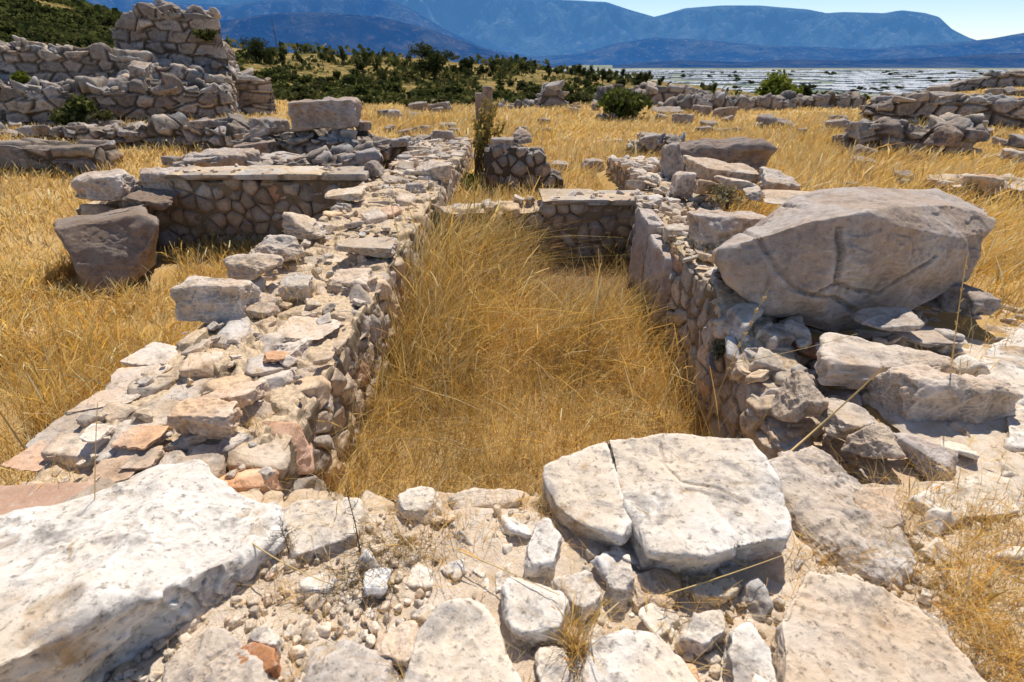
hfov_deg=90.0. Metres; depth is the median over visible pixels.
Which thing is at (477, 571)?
rubble stone
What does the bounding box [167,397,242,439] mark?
stone
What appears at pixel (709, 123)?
stone block
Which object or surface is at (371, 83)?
tree
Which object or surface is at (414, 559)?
rubble stone
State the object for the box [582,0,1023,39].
sky
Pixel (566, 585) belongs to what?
stone
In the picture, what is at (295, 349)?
stone
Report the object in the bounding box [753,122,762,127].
stone block
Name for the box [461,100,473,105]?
bush
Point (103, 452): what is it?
stone
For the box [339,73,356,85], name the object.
bush
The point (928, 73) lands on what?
greenhouse
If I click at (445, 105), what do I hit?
stone block
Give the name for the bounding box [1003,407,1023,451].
stone
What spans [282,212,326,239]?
stone
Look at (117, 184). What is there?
stone block
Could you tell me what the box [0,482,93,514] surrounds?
stone slab
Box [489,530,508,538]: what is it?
rubble stone
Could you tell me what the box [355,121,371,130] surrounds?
stone block
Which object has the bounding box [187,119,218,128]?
stone block
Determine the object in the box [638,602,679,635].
rubble stone
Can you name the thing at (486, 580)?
rubble stone
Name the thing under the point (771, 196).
stone
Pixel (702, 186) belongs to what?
stone
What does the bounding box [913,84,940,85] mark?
greenhouse
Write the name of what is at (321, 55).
tree
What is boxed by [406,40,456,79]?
tree
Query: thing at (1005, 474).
rubble stone
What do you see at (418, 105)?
stone block
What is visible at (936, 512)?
rubble stone
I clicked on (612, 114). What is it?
stone block
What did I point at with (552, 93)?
ruined wall
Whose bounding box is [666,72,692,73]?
greenhouse
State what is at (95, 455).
grass stalk
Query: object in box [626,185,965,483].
ruined wall
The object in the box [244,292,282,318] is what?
stone
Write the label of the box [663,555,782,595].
grass stalk
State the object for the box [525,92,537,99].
bush
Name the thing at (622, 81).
bush
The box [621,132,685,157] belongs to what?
ruined wall
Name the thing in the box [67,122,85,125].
stone block
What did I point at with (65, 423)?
stone
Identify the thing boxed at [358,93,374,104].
bush
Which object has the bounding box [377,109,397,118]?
stone block
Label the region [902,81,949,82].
greenhouse
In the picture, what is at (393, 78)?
bush
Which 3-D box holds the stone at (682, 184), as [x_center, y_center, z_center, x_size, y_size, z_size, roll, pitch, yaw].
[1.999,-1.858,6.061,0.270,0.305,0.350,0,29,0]
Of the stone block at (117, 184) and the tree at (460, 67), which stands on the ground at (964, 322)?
the tree at (460, 67)
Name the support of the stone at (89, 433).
on the ruined wall at (326, 362)
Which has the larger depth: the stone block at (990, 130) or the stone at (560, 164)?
the stone block at (990, 130)
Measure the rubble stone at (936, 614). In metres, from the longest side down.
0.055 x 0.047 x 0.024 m
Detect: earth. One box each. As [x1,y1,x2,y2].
[805,323,1023,480]
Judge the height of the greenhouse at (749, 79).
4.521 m
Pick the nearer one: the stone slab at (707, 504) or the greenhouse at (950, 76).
the stone slab at (707, 504)
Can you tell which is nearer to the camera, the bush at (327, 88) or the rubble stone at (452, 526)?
the rubble stone at (452, 526)
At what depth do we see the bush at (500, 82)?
92.37 m
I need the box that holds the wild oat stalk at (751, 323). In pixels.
[702,286,769,430]
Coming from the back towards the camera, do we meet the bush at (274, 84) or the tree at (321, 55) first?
the tree at (321, 55)
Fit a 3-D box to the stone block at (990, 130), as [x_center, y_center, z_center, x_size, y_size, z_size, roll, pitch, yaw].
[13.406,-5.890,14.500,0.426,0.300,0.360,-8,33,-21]
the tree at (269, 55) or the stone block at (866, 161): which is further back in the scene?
the tree at (269, 55)
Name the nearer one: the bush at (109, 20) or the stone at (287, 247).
the stone at (287, 247)
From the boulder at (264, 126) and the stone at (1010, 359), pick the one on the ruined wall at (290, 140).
the boulder at (264, 126)
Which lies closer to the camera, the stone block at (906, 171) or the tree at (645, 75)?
the stone block at (906, 171)
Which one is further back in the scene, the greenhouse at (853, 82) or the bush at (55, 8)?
the greenhouse at (853, 82)
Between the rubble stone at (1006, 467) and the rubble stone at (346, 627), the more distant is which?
the rubble stone at (1006, 467)
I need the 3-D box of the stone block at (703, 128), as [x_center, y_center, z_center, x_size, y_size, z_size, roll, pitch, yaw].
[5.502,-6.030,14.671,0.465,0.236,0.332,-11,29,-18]
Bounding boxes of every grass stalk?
[94,403,97,498]
[252,542,340,587]
[455,549,558,594]
[622,500,748,568]
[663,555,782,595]
[730,333,857,363]
[790,366,883,450]
[950,256,967,373]
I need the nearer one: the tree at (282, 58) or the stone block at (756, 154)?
the stone block at (756, 154)
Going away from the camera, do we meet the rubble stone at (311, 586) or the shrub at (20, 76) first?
the rubble stone at (311, 586)
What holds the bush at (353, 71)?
on the ground at (964, 322)
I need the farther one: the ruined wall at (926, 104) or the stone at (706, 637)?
the ruined wall at (926, 104)
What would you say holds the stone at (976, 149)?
on the ground at (964, 322)
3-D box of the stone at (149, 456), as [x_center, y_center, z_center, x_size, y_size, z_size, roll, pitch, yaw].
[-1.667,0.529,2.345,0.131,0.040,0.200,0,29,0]
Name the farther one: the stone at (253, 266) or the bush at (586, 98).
the bush at (586, 98)
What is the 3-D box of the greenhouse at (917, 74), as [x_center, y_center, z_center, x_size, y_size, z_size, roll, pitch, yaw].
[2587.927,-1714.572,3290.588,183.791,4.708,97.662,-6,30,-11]
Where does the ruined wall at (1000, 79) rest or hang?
on the ground at (964, 322)
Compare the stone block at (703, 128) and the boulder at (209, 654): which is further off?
the stone block at (703, 128)
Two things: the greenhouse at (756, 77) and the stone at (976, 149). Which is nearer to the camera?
the stone at (976, 149)
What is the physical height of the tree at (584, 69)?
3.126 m
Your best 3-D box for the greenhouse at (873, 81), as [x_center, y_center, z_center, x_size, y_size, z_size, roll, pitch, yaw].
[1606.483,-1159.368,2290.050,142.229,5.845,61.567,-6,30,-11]
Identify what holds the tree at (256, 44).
on the ground at (964, 322)
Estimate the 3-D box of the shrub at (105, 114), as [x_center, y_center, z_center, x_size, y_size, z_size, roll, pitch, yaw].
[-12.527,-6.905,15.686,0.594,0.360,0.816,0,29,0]
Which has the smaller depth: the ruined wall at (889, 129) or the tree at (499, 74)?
the ruined wall at (889, 129)
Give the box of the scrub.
[0,0,749,105]
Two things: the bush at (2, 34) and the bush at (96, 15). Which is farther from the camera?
the bush at (96, 15)
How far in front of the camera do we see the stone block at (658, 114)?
18.35 m
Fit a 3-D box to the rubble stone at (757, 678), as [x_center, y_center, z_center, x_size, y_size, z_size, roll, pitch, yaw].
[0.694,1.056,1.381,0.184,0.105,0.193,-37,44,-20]
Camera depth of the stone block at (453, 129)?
14.52 m
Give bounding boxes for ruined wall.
[0,111,249,149]
[0,137,123,173]
[21,137,473,502]
[76,163,375,249]
[109,486,918,681]
[172,141,383,166]
[229,128,406,169]
[388,135,467,161]
[431,189,643,259]
[492,98,542,108]
[534,80,569,106]
[570,81,750,104]
[606,155,697,191]
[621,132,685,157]
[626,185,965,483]
[652,90,751,112]
[750,90,866,110]
[832,112,988,157]
[858,90,1023,129]
[924,173,1023,202]
[941,69,1023,91]
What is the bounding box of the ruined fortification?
[0,0,276,126]
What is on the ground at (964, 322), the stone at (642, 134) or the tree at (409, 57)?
the tree at (409, 57)
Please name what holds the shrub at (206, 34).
attached to the ruined fortification
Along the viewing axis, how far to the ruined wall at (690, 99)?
21.93 m
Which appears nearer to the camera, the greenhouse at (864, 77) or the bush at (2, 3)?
the bush at (2, 3)
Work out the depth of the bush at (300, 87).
64.21 m
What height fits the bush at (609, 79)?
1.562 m
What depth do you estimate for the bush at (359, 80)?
76.80 m
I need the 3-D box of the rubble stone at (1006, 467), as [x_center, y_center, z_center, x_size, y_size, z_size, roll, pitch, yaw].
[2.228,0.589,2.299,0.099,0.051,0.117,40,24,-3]
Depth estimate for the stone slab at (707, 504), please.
1.94 m
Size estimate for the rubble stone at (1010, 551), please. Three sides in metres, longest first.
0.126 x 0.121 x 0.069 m
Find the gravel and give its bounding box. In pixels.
[104,490,1023,681]
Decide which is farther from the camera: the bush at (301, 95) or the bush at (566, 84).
the bush at (566, 84)
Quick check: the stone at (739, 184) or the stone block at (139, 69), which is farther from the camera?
the stone block at (139, 69)
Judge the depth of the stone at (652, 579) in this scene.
1.74 m
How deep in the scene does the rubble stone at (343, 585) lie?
1.78 m
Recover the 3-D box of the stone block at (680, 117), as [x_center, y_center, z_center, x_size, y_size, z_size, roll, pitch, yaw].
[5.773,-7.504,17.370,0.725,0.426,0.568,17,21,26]
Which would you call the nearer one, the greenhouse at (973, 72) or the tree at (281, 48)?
the tree at (281, 48)
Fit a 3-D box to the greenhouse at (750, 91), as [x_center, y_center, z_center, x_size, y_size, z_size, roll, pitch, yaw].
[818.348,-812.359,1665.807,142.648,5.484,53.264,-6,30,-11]
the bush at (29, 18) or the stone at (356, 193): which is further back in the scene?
the bush at (29, 18)
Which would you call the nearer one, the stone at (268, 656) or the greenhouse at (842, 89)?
the stone at (268, 656)
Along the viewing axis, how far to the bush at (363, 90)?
69.82 m
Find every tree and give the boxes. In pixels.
[237,36,268,61]
[260,50,266,64]
[262,46,273,65]
[276,51,285,66]
[278,46,288,60]
[318,53,326,64]
[339,47,346,65]
[353,60,358,67]
[361,76,375,88]
[372,62,380,72]
[374,68,389,80]
[405,48,414,61]
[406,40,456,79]
[458,63,465,73]
[459,57,467,72]
[461,67,472,75]
[466,58,470,70]
[470,56,474,70]
[477,64,486,77]
[488,59,496,72]
[497,68,504,78]
[519,62,523,74]
[546,67,551,79]
[575,63,582,77]
[581,67,586,79]
[599,68,608,83]
[620,68,627,79]
[634,74,640,79]
[642,71,650,81]
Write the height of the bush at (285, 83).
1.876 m
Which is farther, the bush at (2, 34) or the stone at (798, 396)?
the bush at (2, 34)
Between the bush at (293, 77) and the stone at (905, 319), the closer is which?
the stone at (905, 319)
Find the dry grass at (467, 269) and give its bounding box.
[281,171,841,507]
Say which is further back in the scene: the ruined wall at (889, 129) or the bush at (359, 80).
the bush at (359, 80)
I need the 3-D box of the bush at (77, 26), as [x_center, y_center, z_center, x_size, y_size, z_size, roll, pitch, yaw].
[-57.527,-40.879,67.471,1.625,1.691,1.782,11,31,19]
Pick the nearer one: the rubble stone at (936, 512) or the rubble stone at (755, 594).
the rubble stone at (755, 594)
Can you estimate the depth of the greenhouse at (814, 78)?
2556.41 m
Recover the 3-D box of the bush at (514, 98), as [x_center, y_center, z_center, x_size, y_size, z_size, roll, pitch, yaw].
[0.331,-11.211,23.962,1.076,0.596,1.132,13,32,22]
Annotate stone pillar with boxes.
[475,86,492,119]
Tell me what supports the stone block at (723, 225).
on the ruined wall at (720, 309)
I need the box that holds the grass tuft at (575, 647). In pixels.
[509,574,645,680]
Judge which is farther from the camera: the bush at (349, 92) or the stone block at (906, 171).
the bush at (349, 92)
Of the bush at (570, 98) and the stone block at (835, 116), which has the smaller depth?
the stone block at (835, 116)
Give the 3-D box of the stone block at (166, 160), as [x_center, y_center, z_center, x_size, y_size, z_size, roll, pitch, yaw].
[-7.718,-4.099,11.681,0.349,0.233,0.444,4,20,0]
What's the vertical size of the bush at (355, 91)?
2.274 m
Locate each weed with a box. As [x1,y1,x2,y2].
[264,512,301,557]
[306,529,408,617]
[338,485,364,552]
[344,504,449,578]
[460,172,487,194]
[471,97,506,179]
[704,181,742,209]
[708,338,725,366]
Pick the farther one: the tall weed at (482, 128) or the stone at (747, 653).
the tall weed at (482, 128)
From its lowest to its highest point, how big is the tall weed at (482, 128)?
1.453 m
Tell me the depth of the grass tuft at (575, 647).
1.56 m
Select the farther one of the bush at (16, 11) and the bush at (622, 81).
the bush at (622, 81)
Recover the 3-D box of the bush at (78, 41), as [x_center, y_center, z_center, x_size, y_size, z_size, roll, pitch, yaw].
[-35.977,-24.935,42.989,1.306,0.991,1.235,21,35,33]
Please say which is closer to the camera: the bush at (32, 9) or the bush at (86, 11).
the bush at (32, 9)
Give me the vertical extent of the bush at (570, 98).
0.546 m
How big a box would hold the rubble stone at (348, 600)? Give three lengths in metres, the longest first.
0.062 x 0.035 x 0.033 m
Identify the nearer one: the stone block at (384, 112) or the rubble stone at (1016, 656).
the rubble stone at (1016, 656)
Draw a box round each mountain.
[80,0,1023,64]
[143,0,974,56]
[219,12,1023,67]
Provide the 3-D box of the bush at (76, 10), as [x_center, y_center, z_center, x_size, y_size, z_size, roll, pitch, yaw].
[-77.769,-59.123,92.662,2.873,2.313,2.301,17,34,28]
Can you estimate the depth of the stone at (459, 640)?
1.50 m
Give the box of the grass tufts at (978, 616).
[0,168,1023,681]
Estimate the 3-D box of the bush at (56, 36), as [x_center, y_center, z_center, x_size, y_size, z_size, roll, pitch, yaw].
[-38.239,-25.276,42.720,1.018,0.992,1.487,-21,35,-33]
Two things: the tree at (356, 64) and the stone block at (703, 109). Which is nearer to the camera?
the stone block at (703, 109)
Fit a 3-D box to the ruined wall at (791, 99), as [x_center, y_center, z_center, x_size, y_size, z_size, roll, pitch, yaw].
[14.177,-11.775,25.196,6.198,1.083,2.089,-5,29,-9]
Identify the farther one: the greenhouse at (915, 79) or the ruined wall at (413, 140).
the greenhouse at (915, 79)
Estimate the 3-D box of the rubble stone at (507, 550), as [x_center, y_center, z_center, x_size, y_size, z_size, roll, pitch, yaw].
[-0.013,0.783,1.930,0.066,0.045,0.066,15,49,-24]
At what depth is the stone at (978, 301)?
3.43 m
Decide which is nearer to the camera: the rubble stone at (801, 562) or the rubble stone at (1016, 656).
the rubble stone at (1016, 656)
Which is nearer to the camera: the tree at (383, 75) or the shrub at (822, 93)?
the shrub at (822, 93)
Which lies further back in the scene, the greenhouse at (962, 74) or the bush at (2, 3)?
the greenhouse at (962, 74)
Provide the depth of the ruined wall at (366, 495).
2.13 m
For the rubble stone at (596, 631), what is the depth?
1.64 m
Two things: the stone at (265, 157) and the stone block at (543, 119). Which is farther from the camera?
the stone block at (543, 119)
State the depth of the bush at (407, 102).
23.06 m
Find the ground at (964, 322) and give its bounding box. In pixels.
[0,0,1023,499]
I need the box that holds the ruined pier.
[483,142,562,197]
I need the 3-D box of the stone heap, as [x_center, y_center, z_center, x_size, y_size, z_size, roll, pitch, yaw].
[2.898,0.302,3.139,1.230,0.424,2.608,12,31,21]
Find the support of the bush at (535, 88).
on the ground at (964, 322)
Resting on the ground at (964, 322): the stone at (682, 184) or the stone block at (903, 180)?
the stone block at (903, 180)
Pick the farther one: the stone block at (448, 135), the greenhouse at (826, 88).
the greenhouse at (826, 88)
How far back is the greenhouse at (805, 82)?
2198.28 m
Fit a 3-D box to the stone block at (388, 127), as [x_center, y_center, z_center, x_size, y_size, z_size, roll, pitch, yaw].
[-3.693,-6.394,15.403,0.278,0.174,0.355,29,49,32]
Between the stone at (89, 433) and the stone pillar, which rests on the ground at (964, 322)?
the stone pillar
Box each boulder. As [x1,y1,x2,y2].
[0,459,287,681]
[162,626,279,681]
[248,116,289,137]
[513,127,531,143]
[712,186,995,331]
[768,445,915,587]
[860,364,1023,424]
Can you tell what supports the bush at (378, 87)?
on the ground at (964, 322)
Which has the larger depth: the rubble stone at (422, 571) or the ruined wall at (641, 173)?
the ruined wall at (641, 173)
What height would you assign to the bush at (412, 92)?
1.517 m
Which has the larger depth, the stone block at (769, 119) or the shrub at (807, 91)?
the shrub at (807, 91)
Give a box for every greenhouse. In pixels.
[665,76,689,77]
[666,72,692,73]
[681,74,715,74]
[681,77,712,79]
[689,81,721,83]
[699,82,745,84]
[701,79,736,80]
[716,73,746,74]
[719,88,761,90]
[728,81,761,82]
[737,74,766,75]
[737,79,763,80]
[740,90,755,92]
[743,77,769,78]
[744,73,779,74]
[792,81,821,83]
[801,78,833,79]
[806,75,836,76]
[814,86,856,89]
[815,84,855,85]
[818,79,847,80]
[831,88,888,91]
[832,76,860,77]
[832,84,880,86]
[833,82,874,83]
[834,78,869,79]
[835,80,870,81]
[848,77,881,77]
[849,79,886,80]
[852,81,889,82]
[856,83,896,84]
[857,86,894,87]
[859,90,912,93]
[862,76,893,76]
[875,75,900,76]
[881,84,921,86]
[889,88,924,90]
[890,81,922,82]
[895,77,926,78]
[900,75,933,75]
[900,79,933,80]
[901,85,928,88]
[902,74,932,74]
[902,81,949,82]
[913,72,943,73]
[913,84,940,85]
[933,76,967,77]
[943,74,982,74]
[962,72,984,73]
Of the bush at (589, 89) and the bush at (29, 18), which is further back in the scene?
the bush at (589, 89)
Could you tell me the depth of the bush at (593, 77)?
120.52 m
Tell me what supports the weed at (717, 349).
on the ruined wall at (720, 309)
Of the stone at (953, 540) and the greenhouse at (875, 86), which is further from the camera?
the greenhouse at (875, 86)
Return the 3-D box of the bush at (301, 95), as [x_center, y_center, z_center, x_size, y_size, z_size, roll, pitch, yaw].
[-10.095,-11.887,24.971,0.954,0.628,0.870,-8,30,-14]
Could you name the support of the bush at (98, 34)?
on the ground at (964, 322)
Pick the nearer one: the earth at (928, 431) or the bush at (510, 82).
the earth at (928, 431)
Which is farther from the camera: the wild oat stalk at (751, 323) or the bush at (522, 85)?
the bush at (522, 85)
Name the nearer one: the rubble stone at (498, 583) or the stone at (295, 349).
the rubble stone at (498, 583)
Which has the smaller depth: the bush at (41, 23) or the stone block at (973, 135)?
the stone block at (973, 135)
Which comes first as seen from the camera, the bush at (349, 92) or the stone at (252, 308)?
the stone at (252, 308)
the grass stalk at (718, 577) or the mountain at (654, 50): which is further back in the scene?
the mountain at (654, 50)
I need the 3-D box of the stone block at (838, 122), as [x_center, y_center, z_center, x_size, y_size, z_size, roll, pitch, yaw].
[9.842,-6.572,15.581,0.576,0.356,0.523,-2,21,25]
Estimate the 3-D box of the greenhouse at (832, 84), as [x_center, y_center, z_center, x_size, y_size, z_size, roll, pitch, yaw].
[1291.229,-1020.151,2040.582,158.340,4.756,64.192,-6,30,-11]
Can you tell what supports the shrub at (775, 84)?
on the ground at (964, 322)
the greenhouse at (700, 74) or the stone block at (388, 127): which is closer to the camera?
the stone block at (388, 127)
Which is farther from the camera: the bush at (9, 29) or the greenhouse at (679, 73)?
the greenhouse at (679, 73)
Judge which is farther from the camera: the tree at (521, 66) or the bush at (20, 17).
the tree at (521, 66)
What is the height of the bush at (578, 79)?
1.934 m
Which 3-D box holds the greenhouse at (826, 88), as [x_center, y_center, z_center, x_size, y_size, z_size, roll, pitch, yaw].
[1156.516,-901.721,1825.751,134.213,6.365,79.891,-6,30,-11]
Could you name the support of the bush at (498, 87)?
on the ground at (964, 322)
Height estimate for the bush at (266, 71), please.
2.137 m
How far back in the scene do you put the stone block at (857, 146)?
10.85 m
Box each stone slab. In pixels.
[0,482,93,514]
[542,441,632,547]
[608,433,791,576]
[766,571,986,681]
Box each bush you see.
[0,0,5,6]
[0,32,8,42]
[1,24,16,34]
[4,22,21,34]
[8,7,20,15]
[11,1,26,8]
[15,13,25,20]
[18,0,29,4]
[23,29,41,37]
[24,16,35,21]
[25,4,41,13]
[29,36,38,41]
[32,11,49,21]
[33,5,51,12]
[35,20,48,26]
[44,28,55,33]
[46,31,60,39]
[46,38,56,42]
[50,6,61,11]
[50,10,61,17]
[58,11,79,20]
[58,15,75,26]
[60,38,74,44]
[70,23,81,29]
[73,37,89,47]
[74,7,84,14]
[75,18,86,25]
[82,6,94,15]
[82,36,93,45]
[92,13,105,19]
[94,32,106,37]
[100,14,117,25]
[252,66,276,77]
[270,71,289,82]
[271,82,281,87]
[274,65,287,73]
[274,66,293,78]
[276,79,294,90]
[285,96,295,101]
[289,73,299,81]
[290,83,313,93]
[292,74,314,84]
[295,90,314,100]
[305,79,322,90]
[315,76,325,80]
[320,84,336,92]
[325,75,336,80]
[332,70,341,79]
[332,80,342,88]
[333,89,346,95]
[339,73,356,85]
[339,87,352,95]
[341,83,352,87]
[350,81,370,95]
[351,68,360,75]
[355,60,366,70]
[357,85,372,94]
[358,75,374,83]
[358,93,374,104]
[367,89,379,95]
[373,84,383,92]
[383,80,405,93]
[388,74,402,86]
[389,70,402,76]
[402,100,413,107]
[406,91,416,95]
[414,90,430,95]
[422,88,441,95]
[431,96,447,103]
[435,86,446,91]
[442,92,452,99]
[445,84,453,93]
[449,82,467,95]
[452,93,464,98]
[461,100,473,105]
[492,90,502,98]
[495,78,504,85]
[495,84,504,90]
[506,80,514,85]
[507,92,520,96]
[509,95,526,102]
[516,79,530,91]
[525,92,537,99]
[527,83,541,92]
[561,82,574,90]
[563,85,576,94]
[564,94,576,104]
[573,76,580,82]
[573,90,593,103]
[582,77,592,87]
[582,85,595,93]
[591,73,599,81]
[592,84,603,91]
[605,76,614,81]
[615,79,626,84]
[630,79,640,84]
[702,86,712,90]
[708,81,717,90]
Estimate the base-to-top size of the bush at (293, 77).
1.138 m
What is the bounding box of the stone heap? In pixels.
[911,302,1023,481]
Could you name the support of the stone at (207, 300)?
on the ruined wall at (326, 362)
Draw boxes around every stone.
[0,440,48,471]
[20,326,45,341]
[26,407,110,448]
[65,388,140,414]
[79,424,114,442]
[85,440,117,463]
[88,455,136,482]
[101,203,147,215]
[105,364,171,389]
[110,424,173,449]
[119,443,164,469]
[120,342,177,366]
[122,188,178,209]
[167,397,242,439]
[169,276,262,325]
[181,156,219,163]
[188,444,227,469]
[198,379,269,408]
[222,252,283,279]
[233,139,276,153]
[237,642,280,678]
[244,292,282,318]
[247,626,282,656]
[249,235,305,261]
[260,151,311,165]
[263,351,287,362]
[276,316,340,341]
[276,337,312,362]
[278,273,312,299]
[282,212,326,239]
[283,497,368,562]
[294,639,404,681]
[298,568,337,598]
[325,185,367,200]
[326,268,372,293]
[335,237,398,257]
[339,578,355,591]
[339,593,352,604]
[342,624,349,631]
[358,549,379,571]
[360,331,366,338]
[363,567,390,596]
[364,160,383,176]
[374,620,419,669]
[390,136,411,146]
[397,486,444,523]
[402,540,421,566]
[403,598,521,681]
[405,562,432,590]
[410,603,434,622]
[414,159,451,182]
[421,136,431,139]
[441,559,466,575]
[447,487,524,509]
[449,521,455,527]
[453,530,472,545]
[472,564,484,576]
[483,578,488,592]
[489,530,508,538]
[495,563,511,578]
[495,578,502,592]
[498,514,531,538]
[500,577,570,649]
[502,542,514,553]
[524,518,561,577]
[534,645,569,681]
[550,160,569,171]
[550,570,601,620]
[572,652,582,667]
[581,629,697,681]
[590,548,632,581]
[591,626,604,637]
[604,565,634,611]
[610,544,638,565]
[632,568,680,613]
[637,132,661,143]
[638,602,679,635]
[652,106,683,114]
[669,171,695,198]
[674,610,727,659]
[683,155,759,181]
[689,577,740,605]
[693,179,723,194]
[714,175,756,190]
[722,622,776,681]
[739,577,772,621]
[742,186,761,200]
[751,673,767,681]
[752,322,796,350]
[758,166,801,191]
[761,189,808,204]
[770,370,828,421]
[777,118,795,127]
[792,339,818,358]
[794,558,803,569]
[814,332,960,389]
[819,397,878,437]
[841,423,905,458]
[844,121,875,139]
[851,307,924,331]
[854,486,906,528]
[855,454,919,484]
[885,327,965,347]
[893,432,958,480]
[906,472,1021,528]
[915,606,953,636]
[916,507,955,538]
[918,588,935,604]
[922,283,1001,317]
[923,125,963,147]
[925,537,954,562]
[930,610,940,618]
[940,440,979,459]
[943,533,964,547]
[946,148,982,155]
[947,634,969,655]
[953,354,990,376]
[979,327,1023,405]
[979,546,1023,564]
[996,458,1019,475]
[1001,471,1016,477]
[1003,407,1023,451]
[1004,645,1023,665]
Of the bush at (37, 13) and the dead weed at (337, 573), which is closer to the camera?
the dead weed at (337, 573)
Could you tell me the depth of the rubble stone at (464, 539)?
1.96 m
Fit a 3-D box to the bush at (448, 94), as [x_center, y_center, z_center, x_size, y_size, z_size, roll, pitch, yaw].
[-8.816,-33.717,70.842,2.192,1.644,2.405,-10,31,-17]
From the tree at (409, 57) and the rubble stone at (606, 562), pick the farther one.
the tree at (409, 57)
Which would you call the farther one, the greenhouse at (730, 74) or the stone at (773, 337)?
the greenhouse at (730, 74)
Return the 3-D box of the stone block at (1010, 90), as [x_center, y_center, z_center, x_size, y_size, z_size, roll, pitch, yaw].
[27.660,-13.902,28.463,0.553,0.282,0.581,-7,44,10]
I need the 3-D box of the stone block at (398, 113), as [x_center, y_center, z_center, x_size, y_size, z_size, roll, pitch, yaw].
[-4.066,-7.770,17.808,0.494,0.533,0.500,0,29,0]
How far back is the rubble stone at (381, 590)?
1.76 m
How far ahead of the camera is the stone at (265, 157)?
9.45 m
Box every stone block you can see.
[8,121,22,128]
[19,158,44,169]
[53,206,158,296]
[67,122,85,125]
[71,168,142,200]
[100,120,125,126]
[117,126,138,136]
[127,60,152,80]
[139,167,183,190]
[161,156,180,166]
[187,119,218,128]
[193,147,260,166]
[288,96,362,130]
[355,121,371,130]
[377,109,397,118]
[384,124,395,131]
[388,109,401,120]
[398,128,414,136]
[408,101,426,111]
[413,125,430,133]
[427,101,451,111]
[431,130,454,140]
[432,107,443,112]
[439,122,456,129]
[448,127,460,135]
[489,137,514,154]
[538,118,549,123]
[581,158,603,172]
[591,104,598,109]
[595,113,606,119]
[609,112,619,118]
[655,113,666,121]
[659,142,684,179]
[671,113,694,124]
[678,137,777,183]
[687,208,766,250]
[692,105,711,115]
[695,126,713,134]
[700,120,718,127]
[712,107,737,118]
[722,115,733,122]
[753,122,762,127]
[756,114,777,127]
[825,118,846,130]
[827,115,848,119]
[839,181,858,187]
[851,156,875,169]
[853,144,877,157]
[880,92,898,95]
[891,170,912,181]
[899,178,910,184]
[925,84,951,91]
[962,127,989,142]
[985,88,1003,94]
[987,127,995,135]
[992,136,1007,146]
[997,148,1023,166]
[1003,86,1016,94]
[1003,134,1023,148]
[1015,90,1023,94]
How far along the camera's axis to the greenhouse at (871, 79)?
2473.81 m
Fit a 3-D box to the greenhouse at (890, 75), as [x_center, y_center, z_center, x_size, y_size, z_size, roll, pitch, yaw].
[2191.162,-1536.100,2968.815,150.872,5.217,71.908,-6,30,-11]
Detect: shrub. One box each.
[9,70,31,82]
[47,93,97,125]
[92,109,114,120]
[192,28,218,40]
[594,85,653,118]
[753,69,803,96]
[797,83,813,95]
[813,90,847,94]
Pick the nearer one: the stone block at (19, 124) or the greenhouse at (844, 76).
the stone block at (19, 124)
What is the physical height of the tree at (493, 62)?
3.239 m
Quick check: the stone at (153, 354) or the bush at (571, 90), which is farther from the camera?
the bush at (571, 90)
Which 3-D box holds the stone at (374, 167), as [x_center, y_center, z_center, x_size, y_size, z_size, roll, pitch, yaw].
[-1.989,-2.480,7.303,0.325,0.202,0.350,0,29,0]
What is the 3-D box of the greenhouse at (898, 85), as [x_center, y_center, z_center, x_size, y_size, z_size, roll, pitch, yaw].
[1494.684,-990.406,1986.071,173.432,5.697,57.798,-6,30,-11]
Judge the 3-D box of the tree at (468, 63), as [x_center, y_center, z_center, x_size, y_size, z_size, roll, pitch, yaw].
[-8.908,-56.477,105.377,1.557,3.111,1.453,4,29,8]
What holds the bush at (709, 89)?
on the ground at (964, 322)
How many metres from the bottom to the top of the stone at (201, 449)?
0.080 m
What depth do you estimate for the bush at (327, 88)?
69.17 m
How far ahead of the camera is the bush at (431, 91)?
73.18 m
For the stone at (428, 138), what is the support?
on the ruined wall at (413, 140)
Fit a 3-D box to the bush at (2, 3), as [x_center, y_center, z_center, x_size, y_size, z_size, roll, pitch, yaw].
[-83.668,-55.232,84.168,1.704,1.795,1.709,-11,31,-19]
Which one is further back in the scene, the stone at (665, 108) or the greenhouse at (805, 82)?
the greenhouse at (805, 82)
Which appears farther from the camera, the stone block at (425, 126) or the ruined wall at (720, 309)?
the stone block at (425, 126)
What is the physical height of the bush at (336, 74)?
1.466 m
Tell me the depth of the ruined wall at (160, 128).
13.02 m
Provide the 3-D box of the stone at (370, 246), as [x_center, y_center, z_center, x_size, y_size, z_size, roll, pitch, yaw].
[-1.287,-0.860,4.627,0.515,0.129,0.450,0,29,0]
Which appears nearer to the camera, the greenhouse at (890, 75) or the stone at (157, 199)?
the stone at (157, 199)

